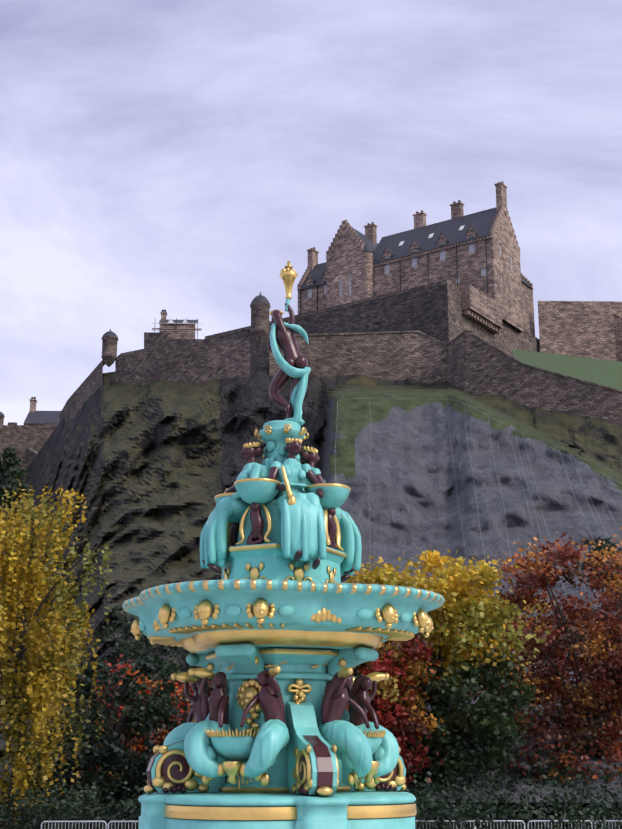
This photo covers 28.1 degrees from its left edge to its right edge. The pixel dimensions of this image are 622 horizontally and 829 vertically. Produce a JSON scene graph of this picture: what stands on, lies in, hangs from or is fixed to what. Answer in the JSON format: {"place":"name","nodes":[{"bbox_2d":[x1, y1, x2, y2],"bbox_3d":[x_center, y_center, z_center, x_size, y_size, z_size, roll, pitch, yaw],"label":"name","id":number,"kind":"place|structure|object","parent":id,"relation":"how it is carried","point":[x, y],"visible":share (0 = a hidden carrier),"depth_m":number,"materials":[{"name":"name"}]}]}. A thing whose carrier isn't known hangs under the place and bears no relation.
{"place":"outdoors","nodes":[
{"label":"outdoors","id":0,"kind":"place"},
{"bbox_2d":[0,0,621,424],"label":"sky","id":1,"kind":"structure","parent":0,"point":[175,157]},
{"bbox_2d":[2,803,621,828],"bbox_3d":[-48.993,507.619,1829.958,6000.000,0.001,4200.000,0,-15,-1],"label":"ground","id":2,"kind":"structure","parent":0,"point":[543,825],"depth_m":65.66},
{"bbox_2d":[0,445,33,544],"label":"dark tree","id":3,"kind":"object","parent":2,"relation":"on","point":[6,466],"visible":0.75,"depth_m":75.68,"materials":[{"name":"green plant"}]},
{"bbox_2d":[0,479,111,828],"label":"tree","id":4,"kind":"object","parent":2,"relation":"on","point":[32,677],"visible":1,"depth_m":53.41,"materials":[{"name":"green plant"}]},
{"bbox_2d":[0,766,147,828],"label":"shrubs","id":5,"kind":"object","parent":2,"relation":"on","point":[79,800],"visible":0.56,"depth_m":48.92,"materials":[{"name":"green plant"}]},
{"bbox_2d":[1,651,192,828],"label":"dark tree","id":6,"kind":"object","parent":2,"relation":"on","point":[109,758],"visible":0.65,"depth_m":58.80,"materials":[{"name":"green plant"}]},
{"bbox_2d":[70,654,182,817],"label":"red bush","id":7,"kind":"object","parent":2,"relation":"on","point":[141,740],"visible":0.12,"depth_m":66.78,"materials":[{"name":"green plant"}]},
{"bbox_2d":[63,592,212,736],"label":"tree","id":8,"kind":"object","parent":2,"relation":"on","point":[127,651],"visible":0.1,"depth_m":79.68,"materials":[{"name":"green plant"}]},
{"bbox_2d":[139,679,212,760],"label":"red bush","id":9,"kind":"object","parent":2,"relation":"on","point":[178,719],"depth_m":68.54,"materials":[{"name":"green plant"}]},
{"bbox_2d":[122,261,444,828],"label":"fountain","id":10,"kind":"object","parent":2,"relation":"on","point":[280,631],"visible":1,"depth_m":19.16,"materials":[{"name":"teal metal"}]},
{"bbox_2d":[0,367,621,802],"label":"castle rock","id":11,"kind":"object","parent":2,"relation":"on","point":[150,469],"visible":0.33,"depth_m":120.77,"materials":[{"name":"grey stone"}]},
{"bbox_2d":[0,181,621,467],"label":"castle","id":12,"kind":"structure","parent":11,"relation":"on","point":[450,301],"depth_m":166.37,"materials":[{"name":"stone"}]},
{"bbox_2d":[334,398,621,594],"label":"rockfall netting","id":13,"kind":"object","parent":11,"relation":"on","point":[499,485],"visible":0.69,"depth_m":110.37,"materials":[{"name":"grey metal"}]},
{"bbox_2d":[41,820,621,828],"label":"crowd barriers","id":14,"kind":"object","parent":2,"relation":"on","point":[470,821],"visible":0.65,"depth_m":44.62,"materials":[{"name":"grey metal"}]},
{"bbox_2d":[346,577,448,790],"bbox_3d":[1.699,12.439,52.384,7.898,11.100,6.834,0,-15,-1],"label":"red tree","id":15,"kind":"object","parent":2,"relation":"on","point":[399,670],"visible":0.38,"depth_m":51.85,"materials":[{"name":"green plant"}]},
{"bbox_2d":[341,550,549,826],"bbox_3d":[5.451,12.443,56.228,11.232,13.174,9.172,0,-15,-1],"label":"yellow green tree","id":16,"kind":"object","parent":2,"relation":"on","point":[494,732],"visible":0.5,"depth_m":54.98,"materials":[{"name":"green plant"}]},
{"bbox_2d":[450,589,554,631],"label":"tree","id":17,"kind":"object","parent":2,"relation":"on","point":[529,609],"depth_m":85.50,"materials":[{"name":"green plant"}]},
{"bbox_2d":[398,760,621,828],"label":"shrubs","id":18,"kind":"object","parent":2,"relation":"on","point":[590,812],"visible":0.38,"depth_m":46.61,"materials":[{"name":"green plant"}]},
{"bbox_2d":[463,637,577,814],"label":"tree","id":19,"kind":"object","parent":2,"relation":"on","point":[550,666],"depth_m":67.50,"materials":[{"name":"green plant"}]},
{"bbox_2d":[456,738,621,828],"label":"shrubs","id":20,"kind":"object","parent":2,"relation":"on","point":[530,774],"visible":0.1,"depth_m":57.27,"materials":[{"name":"green plant"}]},
{"bbox_2d":[487,527,621,825],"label":"red tree","id":21,"kind":"object","parent":2,"relation":"on","point":[579,706],"visible":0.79,"depth_m":60.13,"materials":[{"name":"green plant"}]},
{"bbox_2d":[572,552,621,728],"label":"red tree","id":22,"kind":"object","parent":2,"relation":"on","point":[597,587],"visible":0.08,"depth_m":66.19,"materials":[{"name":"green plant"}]},
{"bbox_2d":[577,534,621,648],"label":"tree","id":23,"kind":"object","parent":2,"relation":"on","point":[603,546],"visible":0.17,"depth_m":80.22,"materials":[{"name":"orange plant"}]}
]}

